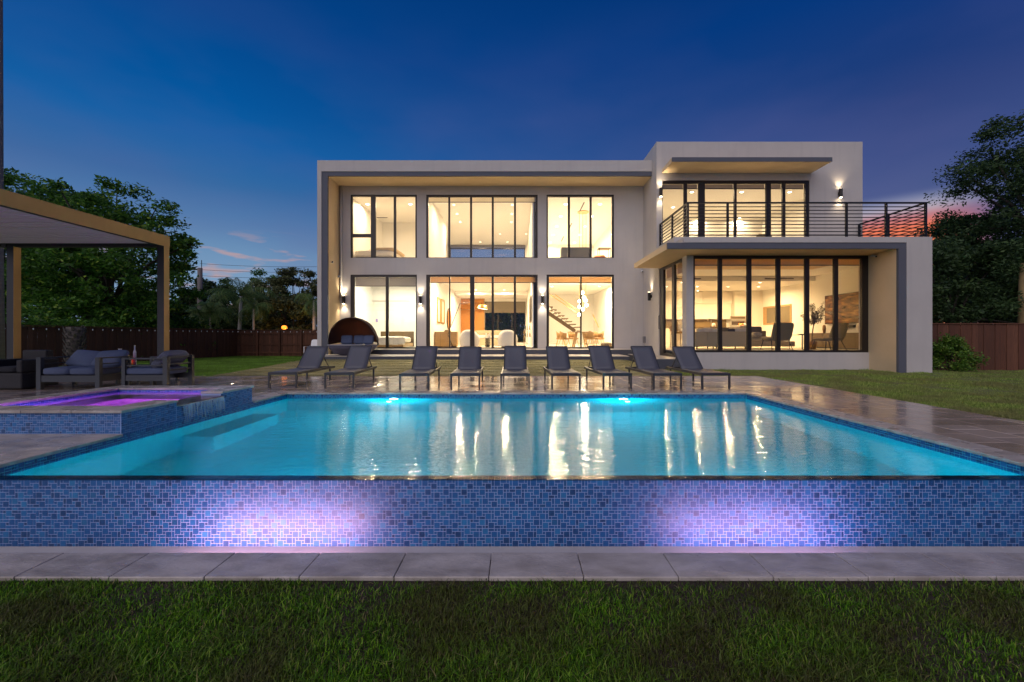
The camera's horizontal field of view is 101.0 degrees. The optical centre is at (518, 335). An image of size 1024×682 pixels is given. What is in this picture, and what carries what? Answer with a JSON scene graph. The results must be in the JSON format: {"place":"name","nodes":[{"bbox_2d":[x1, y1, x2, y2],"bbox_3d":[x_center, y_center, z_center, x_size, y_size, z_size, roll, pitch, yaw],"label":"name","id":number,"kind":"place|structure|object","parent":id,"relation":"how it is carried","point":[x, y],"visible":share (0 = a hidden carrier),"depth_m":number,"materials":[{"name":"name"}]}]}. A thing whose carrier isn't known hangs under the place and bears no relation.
{"place":"outdoors","nodes":[
{"label":"outdoors","id":0,"kind":"place"},
{"bbox_2d":[59,356,301,375],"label":"lawn","id":1,"kind":"structure","parent":0,"point":[232,362],"depth_m":17.65,"materials":[{"name":"green plant"}]},
{"bbox_2d":[62,325,86,365],"bbox_3d":[-13.876,0.563,13.200,0.551,1.761,0.551,0,0,0],"label":"palm stump","id":2,"kind":"object","parent":1,"relation":"on","point":[75,338],"visible":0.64,"depth_m":13.04,"materials":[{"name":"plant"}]},
{"bbox_2d":[5,299,220,360],"bbox_3d":[-18.166,0.084,19.851,2.135,3.015,11.185,0,0,0],"label":"ivy hedge","id":3,"kind":"object","parent":1,"relation":"on","point":[46,316],"visible":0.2,"depth_m":17.65,"materials":[{"name":"green plant"}]},
{"bbox_2d":[5,324,236,365],"bbox_3d":[-17.351,0.468,19.650,0.132,1.685,12.500,0,0,0],"label":"wooden fence","id":4,"kind":"object","parent":1,"relation":"on","point":[198,344],"visible":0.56,"depth_m":19.05,"materials":[{"name":"brown wood"}]},
{"bbox_2d":[5,327,316,331],"bbox_3d":[-16.052,-0.233,21.764,6.364,0.086,14.000,0,0,34],"label":"string light","id":5,"kind":"object","parent":4,"relation":"hanging from","point":[139,330],"visible":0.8,"depth_m":18.86,"materials":[{"name":"black"}]},
{"bbox_2d":[236,330,316,355],"bbox_3d":[-12.848,0.512,25.953,9.095,1.755,0.185,0,0,0],"label":"wooden fence","id":6,"kind":"object","parent":1,"relation":"on","point":[271,343],"visible":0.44,"depth_m":25.97,"materials":[{"name":"brown wood"}]},
{"bbox_2d":[294,293,316,329],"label":"palm tree","id":7,"kind":"object","parent":1,"relation":"on","point":[310,296],"visible":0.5,"depth_m":29.84,"materials":[{"name":"green plant"}]},
{"bbox_2d":[384,301,415,345],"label":"wall","id":8,"kind":"structure","parent":0,"point":[402,315],"depth_m":22.34,"materials":[{"name":"white paint"}]},
{"bbox_2d":[213,359,650,375],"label":"turf","id":9,"kind":"structure","parent":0,"point":[381,369],"depth_m":13.03,"materials":[{"name":"green plant"}]},
{"bbox_2d":[323,349,679,368],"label":"terrace","id":10,"kind":"structure","parent":0,"point":[531,354],"depth_m":16.37,"materials":[{"name":"beige stone"}]},
{"bbox_2d":[327,317,378,355],"bbox_3d":[-6.553,0.019,16.721,1.976,1.504,1.954,0,0,0],"label":"canopy daybed","id":11,"kind":"object","parent":10,"relation":"on","point":[346,333],"visible":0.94,"depth_m":17.11,"materials":[{"name":"brown wicker"}]},
{"bbox_2d":[317,142,931,372],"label":"modern house","id":12,"kind":"structure","parent":10,"relation":"on","point":[427,231],"depth_m":18.09,"materials":[{"name":"paint"}]},
{"bbox_2d":[355,248,404,256],"bbox_3d":[-6.715,-3.800,20.600,1.970,1.020,2.100,0,0,0],"label":"bed","id":13,"kind":"object","parent":12,"relation":"on","point":[384,252],"visible":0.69,"depth_m":19.61,"materials":[{"name":"beige fabric"}]},
{"bbox_2d":[351,195,416,257],"bbox_3d":[-5.876,-4.768,18.475,2.899,2.763,0.090,0,0,0],"label":"window","id":14,"kind":"structure","parent":12,"relation":"in","point":[373,197],"depth_m":18.44,"materials":[{"name":"clear glass"}]},
{"bbox_2d":[351,275,416,348],"bbox_3d":[-5.876,-1.049,18.493,2.899,3.228,0.125,0,0,0],"label":"window","id":15,"kind":"structure","parent":12,"relation":"in","point":[361,280],"depth_m":18.44,"materials":[{"name":"brown metal"}]},
{"bbox_2d":[373,331,413,346],"bbox_3d":[-6.045,0.170,20.221,1.710,0.760,1.918,0,0,0],"label":"bed","id":16,"kind":"object","parent":12,"relation":"on","point":[401,338],"visible":0.8,"depth_m":19.78,"materials":[{"name":"white fabric"}]},
{"bbox_2d":[437,297,440,322],"bbox_3d":[-4.051,-1.280,21.509,0.050,1.300,0.860,0,0,0],"label":"wall art","id":17,"kind":"object","parent":12,"relation":"attached to","point":[438,310],"depth_m":21.46,"materials":[{"name":"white metal"}]},
{"bbox_2d":[441,299,444,323],"bbox_3d":[-4.051,-1.280,22.643,0.050,1.300,0.953,0,0,0],"label":"wall art","id":18,"kind":"object","parent":12,"relation":"attached to","point":[442,311],"depth_m":22.60,"materials":[{"name":"white metal"}]},
{"bbox_2d":[435,332,457,346],"bbox_3d":[-3.510,0.190,20.597,1.080,0.760,0.446,0,0,0],"label":"console cabinet","id":19,"kind":"object","parent":12,"relation":"on","point":[441,339],"visible":0.9,"depth_m":20.38,"materials":[{"name":"brown wood"}]},
{"bbox_2d":[459,330,479,346],"bbox_3d":[-2.290,0.150,19.766,0.980,0.840,0.909,0,0,0],"label":"tub armchair","id":20,"kind":"object","parent":12,"relation":"on","point":[464,339],"visible":0.8,"depth_m":19.41,"materials":[{"name":"beige fabric"}]},
{"bbox_2d":[461,298,484,332],"bbox_3d":[-3.455,-1.030,29.920,2.119,3.200,0.140,0,0,0],"label":"entry door","id":21,"kind":"structure","parent":12,"relation":"in","point":[479,317],"depth_m":29.92,"materials":[{"name":"orange wood"}]},
{"bbox_2d":[461,310,469,332],"bbox_3d":[-3.815,-0.635,29.955,1.279,2.390,0.070,0,0,0],"label":"door leaf","id":22,"kind":"structure","parent":21,"relation":"in","point":[465,314],"depth_m":29.92,"materials":[{"name":"orange wood"}]},
{"bbox_2d":[426,195,537,257],"bbox_3d":[-1.591,-4.768,18.493,4.862,2.763,0.125,0,0,0],"label":"window","id":23,"kind":"structure","parent":12,"relation":"in","point":[492,199],"depth_m":18.44,"materials":[{"name":"brown metal"}]},
{"bbox_2d":[426,275,537,348],"bbox_3d":[-1.591,-1.049,18.493,4.862,3.228,0.125,0,0,0],"label":"window","id":24,"kind":"structure","parent":12,"relation":"in","point":[472,279],"depth_m":18.44,"materials":[{"name":"brown metal"}]},
{"bbox_2d":[450,245,524,256],"bbox_3d":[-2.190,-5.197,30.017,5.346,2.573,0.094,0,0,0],"label":"railing","id":25,"kind":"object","parent":12,"relation":"in","point":[451,246],"depth_m":29.97,"materials":[{"name":"brown metal"}]},
{"bbox_2d":[475,330,502,344],"bbox_3d":[-1.482,0.110,23.231,2.200,0.800,0.862,0,0,0],"label":"sofa","id":26,"kind":"object","parent":12,"relation":"on","point":[481,333],"visible":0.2,"depth_m":22.89,"materials":[{"name":"beige fabric"}]},
{"bbox_2d":[485,302,525,341],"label":"rear window","id":27,"kind":"structure","parent":12,"relation":"in","point":[499,307],"depth_m":29.97,"materials":[{"name":"black glass"}]},
{"bbox_2d":[497,330,517,346],"bbox_3d":[-0.507,0.150,19.766,0.980,0.840,0.909,0,0,0],"label":"tub armchair","id":28,"kind":"object","parent":12,"relation":"on","point":[505,338],"visible":0.8,"depth_m":19.37,"materials":[{"name":"beige fabric"}]},
{"bbox_2d":[549,294,579,331],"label":"staircase","id":29,"kind":"structure","parent":12,"relation":"on","point":[564,323],"depth_m":23.67,"materials":[{"name":"brown wood"}]},
{"bbox_2d":[567,332,587,346],"bbox_3d":[3.051,0.194,20.900,1.240,0.768,1.240,0,0,0],"label":"dining table","id":30,"kind":"object","parent":12,"relation":"on","point":[575,338],"visible":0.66,"depth_m":20.67,"materials":[{"name":"brown wood"}]},
{"bbox_2d":[547,195,613,257],"bbox_3d":[2.700,-4.768,18.475,2.944,2.763,0.090,0,0,0],"label":"window","id":31,"kind":"structure","parent":12,"relation":"in","point":[590,197],"depth_m":18.44,"materials":[{"name":"clear glass"}]},
{"bbox_2d":[547,275,613,348],"bbox_3d":[2.700,-1.049,18.493,2.944,3.228,0.125,0,0,0],"label":"window","id":32,"kind":"structure","parent":12,"relation":"in","point":[580,279],"depth_m":18.44,"materials":[{"name":"brown metal"}]},
{"bbox_2d":[577,210,588,315],"bbox_3d":[3.370,-3.718,22.000,0.616,5.460,0.600,0,0,0],"label":"pendant cluster","id":33,"kind":"object","parent":12,"relation":"hanging from","point":[585,212],"visible":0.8,"depth_m":21.93,"materials":[{"name":"white glass"}]},
{"bbox_2d":[583,331,594,346],"bbox_3d":[3.389,0.171,20.200,0.520,0.806,0.503,0,0,0],"label":"dining chair","id":34,"kind":"object","parent":12,"relation":"on","point":[588,335],"visible":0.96,"depth_m":20.01,"materials":[{"name":"brown wood"}]},
{"bbox_2d":[660,258,681,356],"bbox_3d":[5.540,-0.920,15.195,0.120,3.350,2.310,0,0,0],"label":"side sliding door","id":35,"kind":"structure","parent":12,"relation":"in","point":[675,269],"depth_m":15.62,"materials":[{"name":"brown metal"}]},
{"bbox_2d":[695,332,716,348],"bbox_3d":[7.357,0.190,16.874,0.956,0.680,0.952,0,0,0],"label":"sofa","id":36,"kind":"object","parent":12,"relation":"on","point":[706,339],"visible":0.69,"depth_m":16.40,"materials":[{"name":"beige fabric"}]},
{"bbox_2d":[666,291,762,344],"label":"kitchen cabinets","id":37,"kind":"object","parent":12,"relation":"on","point":[733,303],"visible":0.49,"depth_m":23.23,"materials":[{"name":"beige wood"}]},
{"bbox_2d":[730,316,745,326],"bbox_3d":[11.938,-0.762,22.923,0.850,0.604,0.086,0,0,0],"label":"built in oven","id":38,"kind":"object","parent":37,"relation":"in","point":[735,321],"visible":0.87,"depth_m":22.94,"materials":[{"name":"silver metal"}]},
{"bbox_2d":[713,331,745,348],"bbox_3d":[8.366,0.185,16.774,1.097,0.690,0.952,0,0,0],"label":"sofa","id":39,"kind":"object","parent":12,"relation":"on","point":[735,339],"visible":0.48,"depth_m":16.30,"materials":[{"name":"beige fabric"}]},
{"bbox_2d":[662,181,808,243],"bbox_3d":[8.584,-4.685,16.743,5.811,2.890,0.125,0,0,0],"label":"window","id":40,"kind":"structure","parent":12,"relation":"in","point":[702,185],"depth_m":16.68,"materials":[{"name":"brown metal"}]},
{"bbox_2d":[752,331,794,346],"bbox_3d":[10.396,0.120,17.850,1.900,0.660,1.100,0,0,0],"label":"chaise","id":41,"kind":"object","parent":12,"relation":"on","point":[756,341],"visible":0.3,"depth_m":17.30,"materials":[{"name":"beige fabric"}]},
{"bbox_2d":[760,322,793,349],"bbox_3d":[9.415,0.034,15.365,0.780,1.001,0.893,0,0,0],"label":"lounge chair","id":42,"kind":"object","parent":12,"relation":"on","point":[787,328],"visible":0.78,"depth_m":15.03,"materials":[{"name":"grey fabric"}]},
{"bbox_2d":[763,304,791,324],"bbox_3d":[13.277,-1.060,21.709,0.033,0.960,2.345,0,0,0],"label":"painting","id":43,"kind":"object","parent":12,"relation":"in","point":[786,310],"depth_m":21.85,"materials":[{"name":"wood"}]},
{"bbox_2d":[693,256,867,351],"bbox_3d":[8.520,-1.027,13.773,5.695,3.145,0.125,0,0,0],"label":"window","id":44,"kind":"structure","parent":12,"relation":"in","point":[719,261],"depth_m":13.71,"materials":[{"name":"clear glass"}]},
{"bbox_2d":[659,202,927,245],"bbox_3d":[9.495,-3.815,15.249,7.900,1.160,2.762,0,0,0],"label":"balcony railing","id":45,"kind":"object","parent":12,"relation":"on","point":[886,224],"visible":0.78,"depth_m":13.89,"materials":[{"name":"black metal"}]},
{"bbox_2d":[800,301,827,348],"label":"olive tree","id":46,"kind":"object","parent":12,"relation":"on","point":[815,315],"visible":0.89,"depth_m":16.53,"materials":[{"name":"green plant"}]},
{"bbox_2d":[811,323,848,349],"bbox_3d":[11.289,0.034,15.300,0.893,1.001,0.780,0,0,0],"label":"lounge chair","id":47,"kind":"object","parent":12,"relation":"on","point":[842,329],"visible":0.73,"depth_m":15.06,"materials":[{"name":"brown fabric"}]},
{"bbox_2d":[810,333,858,349],"bbox_3d":[13.053,0.210,16.900,0.477,0.640,3.400,0,0,0],"label":"media console","id":48,"kind":"object","parent":12,"relation":"on","point":[850,341],"visible":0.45,"depth_m":16.60,"materials":[{"name":"brown wood"}]},
{"bbox_2d":[825,292,858,323],"bbox_3d":[13.257,-1.100,17.272,0.073,1.220,1.887,0,0,0],"label":"painting","id":49,"kind":"object","parent":12,"relation":"attached to","point":[848,307],"visible":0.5,"depth_m":17.05,"materials":[{"name":"brown"}]},
{"bbox_2d":[628,354,679,368],"bbox_3d":[4.998,1.185,15.724,0.897,0.810,3.648,0,0,0],"label":"door landing","id":50,"kind":"structure","parent":10,"relation":"in","point":[662,363],"depth_m":13.90,"materials":[{"name":"beige stone"}]},
{"bbox_2d":[0,376,1023,467],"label":"pool deck","id":51,"kind":"structure","parent":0,"point":[996,438],"depth_m":8.02,"materials":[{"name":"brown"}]},
{"bbox_2d":[0,350,58,388],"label":"wicker armchair","id":52,"kind":"object","parent":51,"relation":"on","point":[18,373],"visible":0.82,"depth_m":8.59,"materials":[{"name":"black"}]},
{"bbox_2d":[36,350,131,388],"bbox_3d":[-9.100,0.696,8.886,1.280,0.782,0.752,0,0,0],"label":"outdoor loveseat","id":53,"kind":"object","parent":51,"relation":"on","point":[98,368],"visible":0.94,"depth_m":8.61,"materials":[{"name":"grey fabric"}]},
{"bbox_2d":[0,189,169,385],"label":"pergola","id":54,"kind":"object","parent":51,"relation":"on","point":[27,222],"visible":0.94,"depth_m":8.64,"materials":[{"name":"brown wood"}]},
{"bbox_2d":[0,386,253,440],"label":"raised spa","id":55,"kind":"object","parent":51,"relation":"on","point":[16,417],"visible":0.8,"depth_m":4.92,"materials":[{"name":"tile"}]},
{"bbox_2d":[20,392,223,405],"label":"spa water","id":56,"kind":"structure","parent":55,"relation":"in","point":[116,399],"depth_m":5.94,"materials":[{"name":"purple liquid"}]},
{"bbox_2d":[121,350,193,385],"bbox_3d":[-7.665,0.698,8.975,0.990,0.778,0.730,0,0,0],"label":"outdoor armchair","id":57,"kind":"object","parent":51,"relation":"on","point":[164,367],"visible":0.96,"depth_m":8.67,"materials":[{"name":"grey fabric"}]},
{"bbox_2d":[268,346,334,387],"bbox_3d":[-4.894,0.670,9.670,0.596,0.831,1.900,0,0,-1],"label":"sun lounger","id":58,"kind":"object","parent":51,"relation":"on","point":[312,358],"visible":0.99,"depth_m":9.94,"materials":[{"name":"grey fabric"}]},
{"bbox_2d":[324,345,376,388],"bbox_3d":[-3.760,0.662,9.606,0.596,0.847,1.900,0,0,-5],"label":"sun lounger","id":59,"kind":"object","parent":51,"relation":"on","point":[357,359],"visible":1,"depth_m":9.88,"materials":[{"name":"grey fabric"}]},
{"bbox_2d":[399,346,440,389],"bbox_3d":[-2.142,0.667,9.399,0.596,0.838,1.900,0,0,-3],"label":"sun lounger","id":60,"kind":"object","parent":51,"relation":"on","point":[424,361],"visible":1,"depth_m":9.69,"materials":[{"name":"grey fabric"}]},
{"bbox_2d":[450,346,483,389],"bbox_3d":[-1.109,0.673,9.409,0.596,0.825,1.900,0,0,-3],"label":"sun lounger","id":61,"kind":"object","parent":51,"relation":"on","point":[469,361],"visible":1,"depth_m":9.68,"materials":[{"name":"grey fabric"}]},
{"bbox_2d":[0,394,1023,475],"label":"swimming pool","id":62,"kind":"structure","parent":51,"relation":"in","point":[214,414],"depth_m":5.54,"materials":[{"name":"paint"}]},
{"bbox_2d":[0,398,1023,478],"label":"pool water","id":63,"kind":"structure","parent":62,"relation":"in","point":[516,438],"depth_m":4.53,"materials":[{"name":"blue liquid"}]},
{"bbox_2d":[500,346,529,389],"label":"sun lounger","id":64,"kind":"object","parent":51,"relation":"on","point":[515,360],"visible":1,"depth_m":9.69,"materials":[{"name":"grey fabric"}]},
{"bbox_2d":[543,346,580,389],"bbox_3d":[0.933,0.669,9.450,0.596,0.835,1.900,0,0,-2],"label":"sun lounger","id":65,"kind":"object","parent":51,"relation":"on","point":[558,362],"visible":1,"depth_m":9.73,"materials":[{"name":"grey fabric"}]},
{"bbox_2d":[584,345,631,389],"bbox_3d":[1.951,0.661,9.449,0.596,0.851,1.900,0,0,-3],"label":"sun lounger","id":66,"kind":"object","parent":51,"relation":"on","point":[602,361],"visible":1,"depth_m":9.73,"materials":[{"name":"grey fabric"}]},
{"bbox_2d":[625,346,681,389],"bbox_3d":[2.966,0.666,9.449,0.596,0.840,1.900,0,0,-2],"label":"sun lounger","id":67,"kind":"object","parent":51,"relation":"on","point":[645,360],"visible":0.99,"depth_m":9.71,"materials":[{"name":"grey fabric"}]},
{"bbox_2d":[665,346,730,388],"bbox_3d":[3.972,0.672,9.499,0.596,0.827,1.900,0,0,-2],"label":"sun lounger","id":68,"kind":"object","parent":51,"relation":"on","point":[688,360],"visible":1,"depth_m":9.77,"materials":[{"name":"grey fabric"}]},
{"bbox_2d":[0,573,1023,681],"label":"front lawn","id":69,"kind":"structure","parent":0,"point":[367,584],"depth_m":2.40,"materials":[{"name":"plant"}]},
{"bbox_2d":[0,553,1023,580],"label":"front coping","id":70,"kind":"object","parent":69,"relation":"on","point":[544,566],"visible":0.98,"depth_m":2.82,"materials":[{"name":"stone"}]},
{"bbox_2d":[3,0,1023,334],"label":"sky","id":71,"kind":"structure","parent":0,"point":[226,111],"materials":[{"name":"blue"}]},
{"bbox_2d":[560,247,588,256],"bbox_3d":[2.646,-3.702,20.280,1.443,0.980,0.640,0,0,0],"label":"gallery bench","id":72,"kind":"object","parent":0,"point":[579,251],"visible":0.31,"depth_m":20.00,"materials":[{"name":"grey fabric"}]},
{"bbox_2d":[668,327,745,345],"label":"kitchen island","id":73,"kind":"structure","parent":0,"point":[678,338],"depth_m":20.60,"materials":[{"name":"beige"}]},
{"bbox_2d":[664,369,758,375],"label":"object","id":74,"kind":"structure","parent":0,"point":[733,373],"depth_m":12.12,"materials":[{"name":"grey stone"}]},
{"bbox_2d":[666,351,1023,420],"bbox_3d":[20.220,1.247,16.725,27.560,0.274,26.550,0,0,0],"label":"lawn","id":75,"kind":"structure","parent":0,"point":[821,385],"depth_m":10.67,"materials":[{"name":"green plant"}]},
{"bbox_2d":[932,332,989,371],"bbox_3d":[14.563,0.605,14.155,1.857,1.462,1.538,0,0,0],"label":"clipped bush","id":76,"kind":"object","parent":75,"relation":"on","point":[944,349],"visible":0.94,"depth_m":13.97,"materials":[{"name":"green plant"}]},
{"bbox_2d":[932,323,1023,369],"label":"wooden fence","id":77,"kind":"object","parent":75,"relation":"on","point":[1001,345],"visible":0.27,"depth_m":15.05,"materials":[{"name":"brown wood"}]},
{"label":"ground","id":78,"kind":"structure","parent":0,"visible":0},
{"bbox_2d":[4,166,106,325],"bbox_3d":[-26.368,-3.443,21.417,9.101,10.286,8.303,0,0,34],"label":"broadleaf tree","id":79,"kind":"object","parent":78,"relation":"on","point":[10,179],"visible":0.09,"depth_m":21.20,"materials":[{"name":"green plant"}]},
{"bbox_2d":[5,250,156,326],"bbox_3d":[-31.927,-2.474,29.096,13.199,8.349,7.368,0,0,11],"label":"broadleaf tree","id":80,"kind":"object","parent":78,"relation":"on","point":[117,277],"visible":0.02,"depth_m":28.97,"materials":[{"name":"green plant"}]},
{"bbox_2d":[4,174,208,328],"bbox_3d":[-19.992,-2.982,20.734,8.828,9.376,7.404,0,0,0],"label":"broadleaf tree","id":81,"kind":"object","parent":78,"relation":"on","point":[43,265],"visible":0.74,"depth_m":19.54,"materials":[{"name":"green plant"}]},
{"bbox_2d":[81,284,191,328],"bbox_3d":[-28.562,-1.058,31.090,7.544,5.499,6.100,0,0,0],"label":"broadleaf tree","id":82,"kind":"object","parent":78,"relation":"on","point":[180,314],"visible":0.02,"depth_m":32.32,"materials":[{"name":"green plant"}]},
{"bbox_2d":[170,285,216,327],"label":"tree","id":83,"kind":"object","parent":78,"relation":"on","point":[192,302],"visible":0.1,"depth_m":36.77,"materials":[{"name":"green plant"}]},
{"bbox_2d":[192,260,202,315],"bbox_3d":[-24.469,-2.018,32.000,1.050,7.416,0.400,0,0,0],"label":"utility pole","id":84,"kind":"object","parent":78,"relation":"on","point":[200,278],"visible":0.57,"depth_m":31.88,"materials":[{"name":"grey wood"}]},
{"bbox_2d":[184,302,220,326],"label":"palm tree","id":85,"kind":"object","parent":78,"relation":"on","point":[203,314],"visible":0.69,"depth_m":29.01,"materials":[{"name":"green plant"}]},
{"bbox_2d":[188,301,231,329],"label":"palm tree","id":86,"kind":"object","parent":78,"relation":"on","point":[219,313],"visible":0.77,"depth_m":29.37,"materials":[{"name":"green plant"}]},
{"bbox_2d":[179,277,244,316],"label":"tree","id":87,"kind":"object","parent":78,"relation":"on","point":[210,285],"visible":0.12,"depth_m":37.52,"materials":[{"name":"green plant"}]},
{"bbox_2d":[181,308,257,329],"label":"tree","id":88,"kind":"object","parent":78,"relation":"on","point":[224,325],"visible":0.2,"depth_m":32.26,"materials":[{"name":"green plant"}]},
{"bbox_2d":[208,277,261,320],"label":"tree","id":89,"kind":"object","parent":78,"relation":"on","point":[220,279],"visible":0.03,"depth_m":42.27,"materials":[{"name":"green plant"}]},
{"bbox_2d":[204,277,277,329],"bbox_3d":[-19.501,-1.245,29.877,4.598,5.881,4.693,0,0,37],"label":"palm tree","id":90,"kind":"object","parent":78,"relation":"on","point":[250,293],"visible":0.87,"depth_m":29.72,"materials":[{"name":"green plant"}]},
{"bbox_2d":[233,297,274,329],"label":"palm tree","id":91,"kind":"object","parent":78,"relation":"on","point":[257,307],"visible":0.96,"depth_m":29.44,"materials":[{"name":"green plant"}]},
{"bbox_2d":[219,267,291,318],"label":"tree","id":92,"kind":"object","parent":78,"relation":"on","point":[259,272],"visible":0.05,"depth_m":43.73,"materials":[{"name":"green plant"}]},
{"bbox_2d":[228,275,311,329],"bbox_3d":[-20.433,-1.681,35.998,7.143,7.144,4.544,0,0,0],"label":"tree","id":93,"kind":"object","parent":78,"relation":"on","point":[280,281],"visible":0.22,"depth_m":35.45,"materials":[{"name":"green plant"}]},
{"bbox_2d":[249,292,316,329],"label":"tree","id":94,"kind":"object","parent":78,"relation":"on","point":[272,322],"visible":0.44,"depth_m":30.73,"materials":[{"name":"green plant"}]},
{"bbox_2d":[269,267,316,324],"bbox_3d":[-19.902,-2.140,38.232,7.710,8.075,4.248,0,0,0],"label":"tree","id":95,"kind":"object","parent":78,"relation":"on","point":[291,272],"visible":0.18,"depth_m":37.24,"materials":[{"name":"green plant"}]},
{"bbox_2d":[486,313,524,341],"bbox_3d":[-1.935,-0.578,33.708,11.126,5.818,2.693,0,0,0],"label":"hedge","id":96,"kind":"object","parent":78,"relation":"on","point":[505,321],"visible":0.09,"depth_m":33.16,"materials":[{"name":"green plant"}]},
{"bbox_2d":[0,479,1023,545],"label":"vanishing edge wall","id":97,"kind":"structure","parent":78,"relation":"on","point":[511,512],"depth_m":3.50,"materials":[{"name":"tile"}]},
{"bbox_2d":[0,546,1023,579],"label":"overflow trough","id":98,"kind":"object","parent":78,"relation":"on","point":[512,549],"visible":0.12,"depth_m":3.45,"materials":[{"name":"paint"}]},
{"bbox_2d":[909,209,998,322],"bbox_3d":[24.698,-2.655,23.987,4.561,9.097,4.047,0,0,28],"label":"tall tree","id":99,"kind":"object","parent":78,"relation":"on","point":[941,234],"visible":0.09,"depth_m":23.41,"materials":[{"name":"green plant"}]},
{"bbox_2d":[924,109,1023,275],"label":"tall tree","id":100,"kind":"object","parent":78,"relation":"on","point":[985,169],"visible":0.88,"depth_m":21.04,"materials":[{"name":"green plant"}]},
{"bbox_2d":[932,234,1023,322],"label":"tall tree","id":101,"kind":"object","parent":78,"relation":"on","point":[944,286],"visible":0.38,"depth_m":17.69,"materials":[{"name":"green plant"}]},
{"bbox_2d":[936,208,1023,322],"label":"tall tree","id":102,"kind":"object","parent":78,"relation":"on","point":[976,243],"visible":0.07,"depth_m":22.96,"materials":[{"name":"green plant"}]},
{"bbox_2d":[972,236,1023,320],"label":"tall tree","id":103,"kind":"object","parent":78,"relation":"on","point":[1013,286],"visible":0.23,"depth_m":18.31,"materials":[{"name":"green plant"}]},
{"bbox_2d":[987,238,1023,322],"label":"tree","id":104,"kind":"object","parent":78,"relation":"on","point":[1020,270],"visible":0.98,"depth_m":17.02,"materials":[{"name":"green plant"}]},
{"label":"side lawn","id":105,"kind":"structure","parent":0,"visible":0},
{"bbox_2d":[0,0,4,358],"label":"royal palm","id":106,"kind":"object","parent":105,"relation":"on","point":[2,326],"visible":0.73,"depth_m":11.54,"materials":[{"name":"grey plant"}]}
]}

